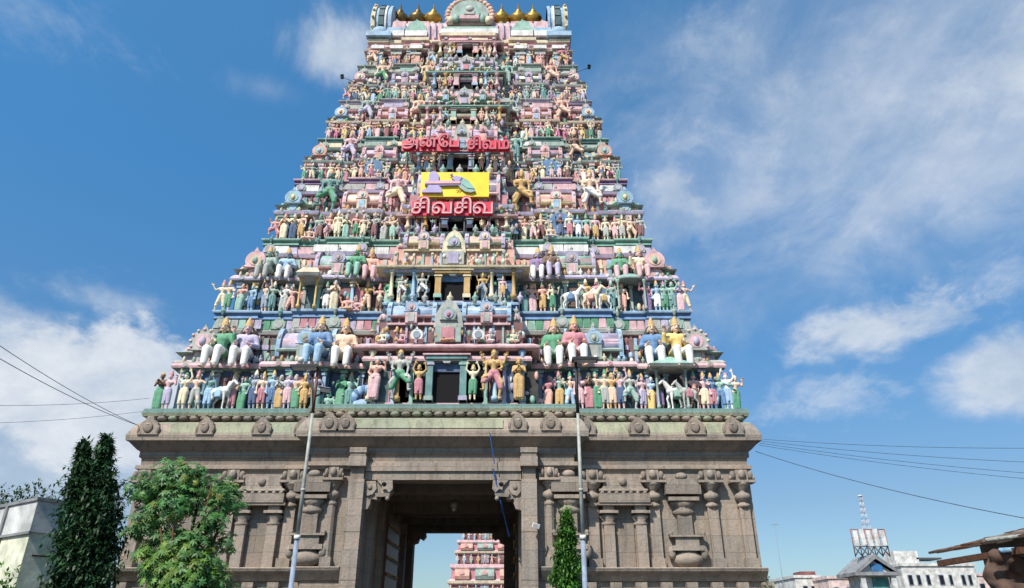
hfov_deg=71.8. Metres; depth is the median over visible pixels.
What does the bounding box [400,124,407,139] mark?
statue
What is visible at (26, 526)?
cream house
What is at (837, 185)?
sky
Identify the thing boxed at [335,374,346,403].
statue
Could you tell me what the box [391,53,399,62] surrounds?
statue
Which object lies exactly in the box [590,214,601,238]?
statue
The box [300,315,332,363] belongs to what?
statue
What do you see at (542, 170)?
statue
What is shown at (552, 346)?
statue
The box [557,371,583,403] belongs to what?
statue
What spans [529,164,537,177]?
statue
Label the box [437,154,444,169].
statue
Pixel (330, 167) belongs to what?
statue
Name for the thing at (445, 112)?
statue
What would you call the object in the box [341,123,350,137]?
statue
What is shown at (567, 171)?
statue
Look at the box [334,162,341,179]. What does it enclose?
statue
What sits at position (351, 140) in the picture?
statue
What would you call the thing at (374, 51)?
statue
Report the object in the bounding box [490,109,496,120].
statue
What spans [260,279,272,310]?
statue
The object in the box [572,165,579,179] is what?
statue
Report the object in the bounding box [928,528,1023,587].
tiled shelter
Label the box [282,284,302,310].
statue
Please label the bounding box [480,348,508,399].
statue
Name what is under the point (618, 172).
statue
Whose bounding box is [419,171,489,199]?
emblem board
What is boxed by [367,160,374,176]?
statue
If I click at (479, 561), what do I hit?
temple tower
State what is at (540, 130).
statue
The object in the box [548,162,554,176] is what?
statue
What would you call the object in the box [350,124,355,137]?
statue
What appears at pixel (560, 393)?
statue
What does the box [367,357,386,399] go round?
statue
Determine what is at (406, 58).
statue
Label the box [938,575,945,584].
window
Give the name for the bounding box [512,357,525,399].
statue
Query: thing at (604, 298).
horse statue
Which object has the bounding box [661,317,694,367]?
statue
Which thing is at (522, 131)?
statue
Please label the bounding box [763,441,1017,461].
overhead cable
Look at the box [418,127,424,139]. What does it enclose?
statue
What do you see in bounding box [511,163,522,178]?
statue
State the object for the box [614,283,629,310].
statue
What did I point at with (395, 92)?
statue
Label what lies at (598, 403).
statue
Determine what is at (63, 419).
overhead cable
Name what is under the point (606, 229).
statue
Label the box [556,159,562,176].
statue
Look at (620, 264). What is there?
statue
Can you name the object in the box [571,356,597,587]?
street lamp
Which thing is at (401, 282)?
statue
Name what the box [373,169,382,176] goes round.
statue
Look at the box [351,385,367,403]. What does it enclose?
shell throne
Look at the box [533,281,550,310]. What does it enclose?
statue
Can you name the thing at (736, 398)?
statue
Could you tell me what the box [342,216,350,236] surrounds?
statue
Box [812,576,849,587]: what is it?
town building
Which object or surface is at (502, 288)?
statue
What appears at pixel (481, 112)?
statue
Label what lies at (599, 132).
statue
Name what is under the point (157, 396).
statue
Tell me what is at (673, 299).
statue
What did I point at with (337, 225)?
statue
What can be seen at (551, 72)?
statue
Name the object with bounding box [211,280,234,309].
statue
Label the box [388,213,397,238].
statue
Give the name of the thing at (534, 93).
statue
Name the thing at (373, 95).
statue
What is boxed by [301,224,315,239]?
statue
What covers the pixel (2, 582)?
bush
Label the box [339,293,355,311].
statue
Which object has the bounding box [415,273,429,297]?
statue
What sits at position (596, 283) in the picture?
statue
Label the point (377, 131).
statue
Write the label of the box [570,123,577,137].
statue
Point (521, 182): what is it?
statue
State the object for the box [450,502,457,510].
hanging lamp
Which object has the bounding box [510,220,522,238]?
statue
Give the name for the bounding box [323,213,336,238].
statue
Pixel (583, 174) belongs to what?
statue
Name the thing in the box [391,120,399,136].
statue
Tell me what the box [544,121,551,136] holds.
statue
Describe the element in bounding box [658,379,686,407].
horse statue
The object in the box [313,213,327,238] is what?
statue
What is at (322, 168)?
statue
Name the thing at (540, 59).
statue
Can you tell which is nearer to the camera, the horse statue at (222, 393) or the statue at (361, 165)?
the horse statue at (222, 393)
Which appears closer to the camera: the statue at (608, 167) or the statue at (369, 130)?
the statue at (608, 167)
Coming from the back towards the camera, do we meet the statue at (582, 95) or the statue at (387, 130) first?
the statue at (582, 95)
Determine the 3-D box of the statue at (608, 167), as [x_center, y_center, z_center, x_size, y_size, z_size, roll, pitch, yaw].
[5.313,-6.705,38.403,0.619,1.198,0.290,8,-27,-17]
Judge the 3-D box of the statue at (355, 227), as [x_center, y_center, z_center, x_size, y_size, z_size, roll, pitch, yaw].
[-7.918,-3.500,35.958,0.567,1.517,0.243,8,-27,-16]
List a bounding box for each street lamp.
[288,357,330,587]
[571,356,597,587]
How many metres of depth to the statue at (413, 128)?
40.54 m
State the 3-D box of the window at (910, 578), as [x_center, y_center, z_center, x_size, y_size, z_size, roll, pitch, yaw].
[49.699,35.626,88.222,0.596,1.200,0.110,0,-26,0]
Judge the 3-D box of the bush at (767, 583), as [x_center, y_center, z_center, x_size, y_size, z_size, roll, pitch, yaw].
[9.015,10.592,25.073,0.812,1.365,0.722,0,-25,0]
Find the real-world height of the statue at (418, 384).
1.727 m
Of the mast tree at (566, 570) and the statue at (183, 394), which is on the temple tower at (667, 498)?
the statue at (183, 394)
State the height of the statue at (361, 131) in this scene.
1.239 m
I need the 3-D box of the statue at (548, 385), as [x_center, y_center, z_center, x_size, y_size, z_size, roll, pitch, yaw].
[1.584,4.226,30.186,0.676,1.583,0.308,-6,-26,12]
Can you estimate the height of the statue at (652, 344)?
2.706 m
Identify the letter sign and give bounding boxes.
[401,133,509,168]
[411,196,492,232]
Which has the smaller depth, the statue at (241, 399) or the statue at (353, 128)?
the statue at (241, 399)
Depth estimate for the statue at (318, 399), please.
29.93 m
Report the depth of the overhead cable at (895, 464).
27.83 m
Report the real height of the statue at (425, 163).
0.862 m
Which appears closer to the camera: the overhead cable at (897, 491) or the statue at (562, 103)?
the overhead cable at (897, 491)
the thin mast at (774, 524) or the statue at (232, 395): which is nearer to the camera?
the statue at (232, 395)
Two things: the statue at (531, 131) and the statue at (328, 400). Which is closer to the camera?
the statue at (328, 400)
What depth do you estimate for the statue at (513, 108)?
41.48 m
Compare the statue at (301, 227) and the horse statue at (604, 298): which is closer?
the horse statue at (604, 298)
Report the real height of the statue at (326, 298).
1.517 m
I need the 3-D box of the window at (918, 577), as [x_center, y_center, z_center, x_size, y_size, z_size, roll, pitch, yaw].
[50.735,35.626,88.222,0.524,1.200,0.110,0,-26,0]
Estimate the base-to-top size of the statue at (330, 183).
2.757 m
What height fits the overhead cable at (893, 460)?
1.864 m
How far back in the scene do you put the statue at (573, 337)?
31.00 m
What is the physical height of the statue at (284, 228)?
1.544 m
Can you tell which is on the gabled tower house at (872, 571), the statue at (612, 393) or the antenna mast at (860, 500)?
the antenna mast at (860, 500)
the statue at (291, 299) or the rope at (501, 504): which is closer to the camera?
the rope at (501, 504)
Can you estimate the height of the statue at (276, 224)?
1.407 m
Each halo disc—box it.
[341,209,370,236]
[362,156,384,176]
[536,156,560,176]
[544,209,575,236]
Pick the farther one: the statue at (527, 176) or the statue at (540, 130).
the statue at (540, 130)
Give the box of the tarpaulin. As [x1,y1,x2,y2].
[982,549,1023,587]
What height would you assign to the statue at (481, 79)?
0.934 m
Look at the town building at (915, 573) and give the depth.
88.62 m
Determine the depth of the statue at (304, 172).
38.37 m
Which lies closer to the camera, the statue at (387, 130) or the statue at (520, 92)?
the statue at (387, 130)
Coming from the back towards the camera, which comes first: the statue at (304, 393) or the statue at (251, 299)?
the statue at (251, 299)
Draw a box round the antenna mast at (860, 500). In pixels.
[858,495,876,547]
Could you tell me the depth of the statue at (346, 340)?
31.04 m
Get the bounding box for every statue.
[151,372,166,407]
[161,370,177,407]
[177,368,193,407]
[180,370,211,407]
[197,317,236,367]
[200,370,216,407]
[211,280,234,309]
[211,378,238,407]
[222,279,234,309]
[226,318,259,368]
[226,371,243,407]
[234,284,247,309]
[236,376,251,407]
[245,283,256,309]
[245,369,262,407]
[253,246,278,278]
[254,371,269,407]
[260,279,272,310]
[264,370,278,407]
[265,281,282,310]
[267,216,281,237]
[273,375,285,407]
[275,247,296,279]
[278,284,292,310]
[279,213,289,237]
[279,370,298,407]
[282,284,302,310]
[288,213,299,237]
[288,374,302,407]
[297,211,306,238]
[297,373,310,407]
[300,163,307,178]
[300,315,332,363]
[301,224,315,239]
[305,163,319,178]
[308,373,323,403]
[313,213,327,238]
[314,168,344,211]
[318,164,325,178]
[320,281,331,308]
[320,391,334,403]
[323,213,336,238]
[325,123,331,137]
[326,162,337,178]
[329,280,340,308]
[330,318,357,368]
[331,210,343,236]
[332,124,341,137]
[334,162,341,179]
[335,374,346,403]
[339,131,360,160]
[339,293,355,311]
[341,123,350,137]
[342,86,352,99]
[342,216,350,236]
[342,372,359,403]
[343,165,349,179]
[345,245,366,277]
[349,295,362,310]
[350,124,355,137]
[350,164,357,176]
[350,212,360,236]
[352,86,358,99]
[356,280,375,310]
[357,93,377,121]
[358,123,366,139]
[358,159,365,176]
[358,214,368,236]
[359,85,370,99]
[359,247,380,279]
[365,121,373,136]
[366,47,380,61]
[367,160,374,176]
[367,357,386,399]
[369,212,381,238]
[370,88,376,100]
[373,59,392,81]
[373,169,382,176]
[373,283,384,310]
[375,122,380,136]
[376,87,383,101]
[376,328,388,342]
[379,217,391,238]
[382,162,390,176]
[384,84,390,97]
[384,122,389,136]
[384,169,410,211]
[384,280,396,301]
[386,348,414,399]
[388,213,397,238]
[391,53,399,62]
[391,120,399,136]
[392,83,399,97]
[392,165,397,178]
[395,328,407,342]
[396,276,407,297]
[398,212,406,238]
[400,85,407,97]
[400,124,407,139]
[400,131,419,160]
[402,165,408,179]
[404,53,408,62]
[406,123,418,138]
[408,85,415,101]
[409,93,428,120]
[412,360,426,399]
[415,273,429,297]
[418,59,435,85]
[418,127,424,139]
[423,157,429,169]
[424,87,430,96]
[426,48,437,65]
[431,110,435,120]
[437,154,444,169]
[440,325,456,342]
[441,108,449,120]
[448,73,452,85]
[466,360,479,399]
[476,273,489,296]
[478,108,483,120]
[478,153,484,169]
[479,74,483,84]
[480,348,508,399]
[484,329,495,342]
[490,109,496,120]
[491,156,497,169]
[498,48,509,61]
[498,59,515,85]
[499,276,506,297]
[501,93,520,121]
[504,125,511,136]
[506,131,525,160]
[507,328,518,342]
[508,87,516,99]
[508,168,534,211]
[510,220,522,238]
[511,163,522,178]
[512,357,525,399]
[513,54,519,65]
[517,87,522,101]
[519,123,524,138]
[519,219,529,238]
[520,286,529,310]
[522,86,531,97]
[523,165,530,179]
[526,51,532,62]
[526,284,536,310]
[527,122,533,136]
[527,217,541,238]
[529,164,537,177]
[529,247,545,279]
[529,392,545,403]
[530,213,551,238]
[531,84,537,97]
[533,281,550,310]
[536,122,545,136]
[537,52,543,63]
[539,84,546,97]
[539,163,544,176]
[540,318,566,368]
[542,59,559,85]
[542,245,561,277]
[542,376,556,403]
[543,223,558,236]
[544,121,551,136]
[547,282,559,310]
[548,87,554,101]
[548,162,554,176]
[549,371,565,403]
[552,93,571,121]
[552,124,564,136]
[555,214,565,236]
[556,47,568,64]
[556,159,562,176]
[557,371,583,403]
[560,125,567,139]
[560,284,585,308]
[561,315,588,366]
[563,86,569,100]
[564,161,571,176]
[564,212,574,236]
[565,131,583,160]
[570,93,580,99]
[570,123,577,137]
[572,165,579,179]
[572,214,583,236]
[572,372,586,407]
[576,85,587,99]
[576,168,603,211]
[577,279,590,308]
[578,124,585,137]
[579,166,586,179]
[579,284,605,308]
[581,213,590,238]
[583,372,594,407]
[586,164,594,178]
[587,120,594,137]
[588,371,602,407]
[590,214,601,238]
[590,287,611,308]
[591,278,609,308]
[597,124,601,137]
[597,161,604,178]
[598,369,613,407]
[601,216,610,238]
[604,162,615,178]
[605,279,617,310]
[605,368,618,407]
[610,216,619,237]
[610,247,629,278]
[613,367,626,407]
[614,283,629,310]
[615,163,622,178]
[617,214,627,237]
[620,369,639,407]
[624,215,637,237]
[628,246,650,278]
[633,214,646,237]
[636,373,649,407]
[638,282,651,309]
[639,318,666,368]
[644,377,658,407]
[651,280,662,309]
[653,375,666,407]
[656,281,670,309]
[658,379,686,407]
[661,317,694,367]
[664,278,677,309]
[671,379,698,407]
[673,281,694,311]
[674,282,684,309]
[679,371,709,407]
[697,372,712,407]
[703,372,719,407]
[705,373,733,407]
[719,368,733,407]
[729,375,742,407]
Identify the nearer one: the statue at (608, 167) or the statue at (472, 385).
the statue at (472, 385)
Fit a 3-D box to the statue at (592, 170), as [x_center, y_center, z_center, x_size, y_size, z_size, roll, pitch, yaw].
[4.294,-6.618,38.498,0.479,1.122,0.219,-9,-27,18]
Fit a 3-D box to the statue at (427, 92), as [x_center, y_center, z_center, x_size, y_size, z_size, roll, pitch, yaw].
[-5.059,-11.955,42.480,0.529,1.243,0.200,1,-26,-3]
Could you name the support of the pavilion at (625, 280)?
on the temple tower at (667, 498)
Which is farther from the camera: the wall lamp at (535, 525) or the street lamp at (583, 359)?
the wall lamp at (535, 525)
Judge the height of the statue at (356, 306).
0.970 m
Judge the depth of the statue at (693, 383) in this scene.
30.17 m
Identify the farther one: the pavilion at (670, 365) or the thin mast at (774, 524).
the thin mast at (774, 524)
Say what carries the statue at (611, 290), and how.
on the temple tower at (667, 498)
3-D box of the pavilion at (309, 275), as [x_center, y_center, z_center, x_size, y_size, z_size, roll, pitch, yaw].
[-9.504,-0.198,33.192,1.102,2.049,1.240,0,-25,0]
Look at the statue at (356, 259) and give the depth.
33.78 m
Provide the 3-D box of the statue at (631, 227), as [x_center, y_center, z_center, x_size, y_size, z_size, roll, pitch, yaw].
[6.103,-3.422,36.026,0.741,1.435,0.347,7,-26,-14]
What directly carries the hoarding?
on the gabled tower house at (872, 571)
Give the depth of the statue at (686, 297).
33.26 m
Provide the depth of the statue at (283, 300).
33.32 m
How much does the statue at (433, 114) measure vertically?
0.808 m
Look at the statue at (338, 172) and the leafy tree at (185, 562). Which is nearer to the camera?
the leafy tree at (185, 562)
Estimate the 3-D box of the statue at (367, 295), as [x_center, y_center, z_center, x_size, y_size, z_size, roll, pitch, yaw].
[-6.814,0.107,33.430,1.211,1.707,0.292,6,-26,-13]
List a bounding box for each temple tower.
[109,0,774,587]
[446,534,503,587]
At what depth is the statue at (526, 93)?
42.16 m
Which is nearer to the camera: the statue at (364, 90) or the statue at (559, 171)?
the statue at (559, 171)
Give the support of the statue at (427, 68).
on the temple tower at (667, 498)
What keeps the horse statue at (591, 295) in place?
on the temple tower at (667, 498)
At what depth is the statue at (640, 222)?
36.03 m
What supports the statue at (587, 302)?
on the temple tower at (667, 498)
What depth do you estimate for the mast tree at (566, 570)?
18.67 m
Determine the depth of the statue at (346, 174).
38.47 m
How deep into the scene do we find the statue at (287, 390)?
29.89 m
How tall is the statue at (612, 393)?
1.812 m
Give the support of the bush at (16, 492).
on the cream house at (26, 526)
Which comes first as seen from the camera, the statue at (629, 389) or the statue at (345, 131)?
the statue at (629, 389)
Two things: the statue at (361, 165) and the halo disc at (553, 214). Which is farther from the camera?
the statue at (361, 165)
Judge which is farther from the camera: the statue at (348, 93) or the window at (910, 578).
the window at (910, 578)
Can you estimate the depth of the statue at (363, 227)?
35.86 m
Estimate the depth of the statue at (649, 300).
33.21 m
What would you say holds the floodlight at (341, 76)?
attached to the temple tower at (667, 498)
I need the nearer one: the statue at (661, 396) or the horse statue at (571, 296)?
the statue at (661, 396)
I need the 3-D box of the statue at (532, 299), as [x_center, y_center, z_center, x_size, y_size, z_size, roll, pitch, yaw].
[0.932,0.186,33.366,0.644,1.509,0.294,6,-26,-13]
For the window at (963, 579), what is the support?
in the town building at (915, 573)
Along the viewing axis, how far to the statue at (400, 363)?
29.60 m
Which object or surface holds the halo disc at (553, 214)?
on the temple tower at (667, 498)
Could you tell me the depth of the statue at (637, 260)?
34.13 m
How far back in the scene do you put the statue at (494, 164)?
37.94 m
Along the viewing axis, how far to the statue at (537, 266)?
33.99 m
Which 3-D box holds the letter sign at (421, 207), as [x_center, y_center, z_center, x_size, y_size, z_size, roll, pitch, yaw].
[-2.950,-3.774,35.220,4.028,1.967,1.093,0,-25,0]
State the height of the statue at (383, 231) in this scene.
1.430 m
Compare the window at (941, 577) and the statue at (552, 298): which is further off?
the window at (941, 577)
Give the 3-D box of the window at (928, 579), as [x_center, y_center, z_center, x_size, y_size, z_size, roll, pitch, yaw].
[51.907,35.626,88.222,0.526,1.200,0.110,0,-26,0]
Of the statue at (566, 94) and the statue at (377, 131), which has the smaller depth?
the statue at (377, 131)
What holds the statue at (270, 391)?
on the temple tower at (667, 498)
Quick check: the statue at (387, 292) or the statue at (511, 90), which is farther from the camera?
the statue at (511, 90)
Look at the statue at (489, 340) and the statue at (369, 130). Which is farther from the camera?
the statue at (369, 130)
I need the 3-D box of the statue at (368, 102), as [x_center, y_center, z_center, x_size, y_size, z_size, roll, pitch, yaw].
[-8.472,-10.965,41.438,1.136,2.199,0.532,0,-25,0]
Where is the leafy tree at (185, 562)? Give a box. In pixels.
[117,456,249,587]
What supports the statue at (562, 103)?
on the temple tower at (667, 498)
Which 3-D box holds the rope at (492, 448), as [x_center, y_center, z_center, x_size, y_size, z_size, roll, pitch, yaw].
[-0.786,6.040,27.779,0.292,1.204,0.041,18,-31,-33]
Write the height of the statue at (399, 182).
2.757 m
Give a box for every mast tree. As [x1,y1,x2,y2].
[36,431,129,587]
[543,504,581,587]
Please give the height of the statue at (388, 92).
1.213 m
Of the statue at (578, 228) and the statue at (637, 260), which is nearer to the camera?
the statue at (637, 260)
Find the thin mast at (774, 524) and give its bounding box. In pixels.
[771,523,783,587]
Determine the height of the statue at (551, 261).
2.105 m
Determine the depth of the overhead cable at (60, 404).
27.07 m
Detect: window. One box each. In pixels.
[907,575,913,584]
[916,575,921,584]
[925,575,931,584]
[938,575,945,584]
[948,575,953,584]
[960,575,966,584]
[967,575,973,584]
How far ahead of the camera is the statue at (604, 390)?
29.91 m
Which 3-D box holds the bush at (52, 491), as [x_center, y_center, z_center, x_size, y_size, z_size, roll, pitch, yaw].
[-14.209,6.462,22.318,1.258,1.493,0.898,0,-25,0]
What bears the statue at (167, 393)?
on the temple tower at (667, 498)
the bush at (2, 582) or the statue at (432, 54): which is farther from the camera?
the statue at (432, 54)
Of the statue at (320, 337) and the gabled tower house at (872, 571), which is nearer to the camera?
the statue at (320, 337)
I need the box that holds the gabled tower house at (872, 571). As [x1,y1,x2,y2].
[836,554,901,587]
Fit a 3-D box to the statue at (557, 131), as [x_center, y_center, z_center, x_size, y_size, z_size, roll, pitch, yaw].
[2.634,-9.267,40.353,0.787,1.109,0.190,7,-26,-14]
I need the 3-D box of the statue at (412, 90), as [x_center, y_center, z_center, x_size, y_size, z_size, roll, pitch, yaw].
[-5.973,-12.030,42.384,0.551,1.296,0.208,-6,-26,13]
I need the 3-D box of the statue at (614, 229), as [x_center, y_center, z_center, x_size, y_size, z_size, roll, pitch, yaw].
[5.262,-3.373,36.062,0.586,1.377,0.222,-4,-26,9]
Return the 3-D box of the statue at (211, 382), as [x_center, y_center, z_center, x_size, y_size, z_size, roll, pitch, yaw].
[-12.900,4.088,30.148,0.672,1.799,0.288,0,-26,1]
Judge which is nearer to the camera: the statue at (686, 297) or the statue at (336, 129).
the statue at (686, 297)
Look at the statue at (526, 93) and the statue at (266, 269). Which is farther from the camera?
the statue at (526, 93)
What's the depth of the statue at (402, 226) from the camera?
36.06 m
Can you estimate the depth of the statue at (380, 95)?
42.43 m
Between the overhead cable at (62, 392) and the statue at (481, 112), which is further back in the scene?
the statue at (481, 112)
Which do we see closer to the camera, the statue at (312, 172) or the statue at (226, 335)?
the statue at (226, 335)
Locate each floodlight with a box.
[340,74,367,86]
[564,64,590,76]
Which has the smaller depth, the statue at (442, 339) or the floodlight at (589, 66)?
the statue at (442, 339)
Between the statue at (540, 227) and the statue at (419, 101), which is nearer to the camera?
the statue at (540, 227)
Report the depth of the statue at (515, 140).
39.51 m
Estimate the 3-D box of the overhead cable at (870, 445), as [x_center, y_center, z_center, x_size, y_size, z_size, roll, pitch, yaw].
[14.457,5.551,26.324,9.677,1.381,0.015,-12,-28,24]
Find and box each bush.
[0,478,52,504]
[0,561,24,587]
[41,477,70,498]
[757,572,773,587]
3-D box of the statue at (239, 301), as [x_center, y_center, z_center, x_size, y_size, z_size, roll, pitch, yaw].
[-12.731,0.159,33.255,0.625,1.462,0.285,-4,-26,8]
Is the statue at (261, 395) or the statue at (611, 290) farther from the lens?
the statue at (611, 290)
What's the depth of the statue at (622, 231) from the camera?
35.99 m
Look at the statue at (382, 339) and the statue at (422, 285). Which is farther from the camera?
the statue at (422, 285)
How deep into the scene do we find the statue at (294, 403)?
29.83 m
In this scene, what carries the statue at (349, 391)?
on the temple tower at (667, 498)
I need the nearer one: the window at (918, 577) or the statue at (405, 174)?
the statue at (405, 174)
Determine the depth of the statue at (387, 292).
32.95 m
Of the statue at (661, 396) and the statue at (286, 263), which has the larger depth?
the statue at (286, 263)
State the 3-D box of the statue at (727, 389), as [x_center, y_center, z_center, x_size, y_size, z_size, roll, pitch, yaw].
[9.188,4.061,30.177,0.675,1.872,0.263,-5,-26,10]
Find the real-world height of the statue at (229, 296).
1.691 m
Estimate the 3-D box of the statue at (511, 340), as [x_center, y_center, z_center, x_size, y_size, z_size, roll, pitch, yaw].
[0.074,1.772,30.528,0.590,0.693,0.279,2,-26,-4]
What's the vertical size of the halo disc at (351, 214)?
1.791 m
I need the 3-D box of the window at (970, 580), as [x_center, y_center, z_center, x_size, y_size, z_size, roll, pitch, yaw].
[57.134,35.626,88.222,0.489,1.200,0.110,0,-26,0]
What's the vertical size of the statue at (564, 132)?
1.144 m
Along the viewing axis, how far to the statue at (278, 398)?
29.83 m
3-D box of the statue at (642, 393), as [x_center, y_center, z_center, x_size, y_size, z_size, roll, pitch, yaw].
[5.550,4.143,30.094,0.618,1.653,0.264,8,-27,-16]
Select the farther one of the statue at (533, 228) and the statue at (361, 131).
the statue at (361, 131)
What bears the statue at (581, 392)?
on the temple tower at (667, 498)
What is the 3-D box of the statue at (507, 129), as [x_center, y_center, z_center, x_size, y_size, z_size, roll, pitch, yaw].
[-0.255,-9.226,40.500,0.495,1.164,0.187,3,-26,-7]
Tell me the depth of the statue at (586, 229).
35.97 m
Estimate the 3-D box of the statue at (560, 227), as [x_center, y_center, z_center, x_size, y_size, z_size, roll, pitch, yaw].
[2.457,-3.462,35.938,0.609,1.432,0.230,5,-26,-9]
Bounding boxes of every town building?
[769,571,819,587]
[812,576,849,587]
[883,551,978,587]
[974,568,989,587]
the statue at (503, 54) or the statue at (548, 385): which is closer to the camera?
the statue at (548, 385)
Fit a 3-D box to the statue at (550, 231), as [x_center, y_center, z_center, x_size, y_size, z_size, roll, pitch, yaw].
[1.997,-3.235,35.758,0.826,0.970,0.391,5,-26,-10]
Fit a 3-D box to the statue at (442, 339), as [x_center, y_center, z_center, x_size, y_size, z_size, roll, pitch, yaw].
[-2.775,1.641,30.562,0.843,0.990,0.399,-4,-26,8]
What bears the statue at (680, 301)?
on the temple tower at (667, 498)
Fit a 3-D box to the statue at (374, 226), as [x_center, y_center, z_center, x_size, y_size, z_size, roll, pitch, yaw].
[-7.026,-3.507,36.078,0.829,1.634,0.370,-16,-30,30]
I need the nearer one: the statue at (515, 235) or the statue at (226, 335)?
the statue at (226, 335)
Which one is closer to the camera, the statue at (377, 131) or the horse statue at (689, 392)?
the horse statue at (689, 392)
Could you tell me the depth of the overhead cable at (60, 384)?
22.71 m
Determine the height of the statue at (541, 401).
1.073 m
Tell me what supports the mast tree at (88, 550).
on the ground
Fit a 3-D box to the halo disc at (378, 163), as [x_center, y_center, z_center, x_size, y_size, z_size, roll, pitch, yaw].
[-7.522,-6.846,38.445,1.364,1.483,0.199,0,-25,0]
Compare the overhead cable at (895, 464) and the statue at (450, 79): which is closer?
the overhead cable at (895, 464)
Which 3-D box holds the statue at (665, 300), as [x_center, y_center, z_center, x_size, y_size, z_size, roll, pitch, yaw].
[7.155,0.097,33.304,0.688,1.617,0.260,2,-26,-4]
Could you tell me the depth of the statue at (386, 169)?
38.24 m
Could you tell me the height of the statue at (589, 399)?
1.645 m
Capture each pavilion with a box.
[295,267,324,308]
[613,273,647,310]
[646,357,693,407]
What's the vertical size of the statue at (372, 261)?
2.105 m
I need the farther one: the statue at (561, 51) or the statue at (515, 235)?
the statue at (561, 51)
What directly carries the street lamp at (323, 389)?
on the road
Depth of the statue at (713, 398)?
30.04 m
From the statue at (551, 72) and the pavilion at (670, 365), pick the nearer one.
the pavilion at (670, 365)
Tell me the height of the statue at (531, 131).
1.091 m
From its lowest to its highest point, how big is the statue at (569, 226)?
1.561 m
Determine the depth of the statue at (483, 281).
32.71 m
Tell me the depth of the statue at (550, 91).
42.42 m
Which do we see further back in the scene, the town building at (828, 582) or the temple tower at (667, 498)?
the town building at (828, 582)
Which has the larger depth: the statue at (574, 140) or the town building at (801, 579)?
the town building at (801, 579)
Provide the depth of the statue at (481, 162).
37.97 m
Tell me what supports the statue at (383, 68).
on the temple tower at (667, 498)
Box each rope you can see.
[489,432,494,463]
[492,468,509,536]
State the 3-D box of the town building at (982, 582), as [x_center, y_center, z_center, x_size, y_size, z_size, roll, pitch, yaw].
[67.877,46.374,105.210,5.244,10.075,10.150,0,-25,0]
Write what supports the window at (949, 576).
in the town building at (915, 573)
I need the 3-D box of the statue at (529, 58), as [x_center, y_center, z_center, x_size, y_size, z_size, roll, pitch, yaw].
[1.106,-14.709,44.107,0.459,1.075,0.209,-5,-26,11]
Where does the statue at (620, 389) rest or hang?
on the temple tower at (667, 498)
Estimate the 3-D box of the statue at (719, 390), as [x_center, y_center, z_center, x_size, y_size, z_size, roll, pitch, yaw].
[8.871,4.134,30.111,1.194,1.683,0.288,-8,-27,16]
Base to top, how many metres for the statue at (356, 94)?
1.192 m
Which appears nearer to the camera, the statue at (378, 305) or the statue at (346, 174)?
the statue at (378, 305)
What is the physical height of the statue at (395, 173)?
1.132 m
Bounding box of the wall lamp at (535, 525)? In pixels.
[532,522,539,528]
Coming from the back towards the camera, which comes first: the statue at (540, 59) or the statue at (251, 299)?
the statue at (540, 59)
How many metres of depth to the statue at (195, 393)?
30.05 m
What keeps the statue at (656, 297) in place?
on the temple tower at (667, 498)
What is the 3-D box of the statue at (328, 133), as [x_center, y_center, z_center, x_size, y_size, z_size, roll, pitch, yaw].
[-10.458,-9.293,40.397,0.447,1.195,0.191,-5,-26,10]
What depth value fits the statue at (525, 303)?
33.25 m
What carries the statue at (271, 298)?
on the temple tower at (667, 498)
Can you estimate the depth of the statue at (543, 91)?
42.17 m
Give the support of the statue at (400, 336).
on the temple tower at (667, 498)
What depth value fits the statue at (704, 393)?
30.00 m
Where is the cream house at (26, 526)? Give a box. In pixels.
[0,497,64,587]
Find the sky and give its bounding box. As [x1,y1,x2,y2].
[0,0,1023,587]
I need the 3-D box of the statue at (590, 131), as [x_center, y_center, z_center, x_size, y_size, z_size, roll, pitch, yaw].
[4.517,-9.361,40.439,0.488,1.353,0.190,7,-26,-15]
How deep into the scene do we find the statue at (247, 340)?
31.07 m
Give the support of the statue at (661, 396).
on the temple tower at (667, 498)
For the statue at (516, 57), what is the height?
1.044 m
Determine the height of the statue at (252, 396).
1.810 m
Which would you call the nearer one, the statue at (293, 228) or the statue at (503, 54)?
the statue at (293, 228)
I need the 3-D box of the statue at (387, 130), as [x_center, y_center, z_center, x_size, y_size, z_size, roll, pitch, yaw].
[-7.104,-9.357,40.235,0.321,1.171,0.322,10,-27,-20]
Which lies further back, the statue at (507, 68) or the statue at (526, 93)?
the statue at (507, 68)
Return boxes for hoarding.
[850,529,890,556]
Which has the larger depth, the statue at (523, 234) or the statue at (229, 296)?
the statue at (523, 234)
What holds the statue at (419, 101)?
on the temple tower at (667, 498)
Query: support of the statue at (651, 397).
on the temple tower at (667, 498)
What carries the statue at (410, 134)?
on the temple tower at (667, 498)
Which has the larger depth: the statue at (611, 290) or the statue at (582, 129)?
the statue at (582, 129)
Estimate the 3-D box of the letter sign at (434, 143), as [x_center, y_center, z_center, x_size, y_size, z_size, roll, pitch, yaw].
[-2.983,-7.493,37.908,5.760,1.987,1.093,0,-25,0]
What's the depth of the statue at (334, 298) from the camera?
33.06 m
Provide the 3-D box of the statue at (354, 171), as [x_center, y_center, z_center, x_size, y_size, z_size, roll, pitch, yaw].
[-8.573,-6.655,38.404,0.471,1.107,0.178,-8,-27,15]
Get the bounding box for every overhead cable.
[0,346,136,424]
[0,359,138,425]
[0,398,147,405]
[3,411,141,422]
[755,451,1022,517]
[761,445,1023,478]
[762,443,1021,472]
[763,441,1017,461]
[764,439,956,447]
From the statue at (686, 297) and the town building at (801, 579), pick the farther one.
the town building at (801, 579)
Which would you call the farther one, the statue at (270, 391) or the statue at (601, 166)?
the statue at (601, 166)
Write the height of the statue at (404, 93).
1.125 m

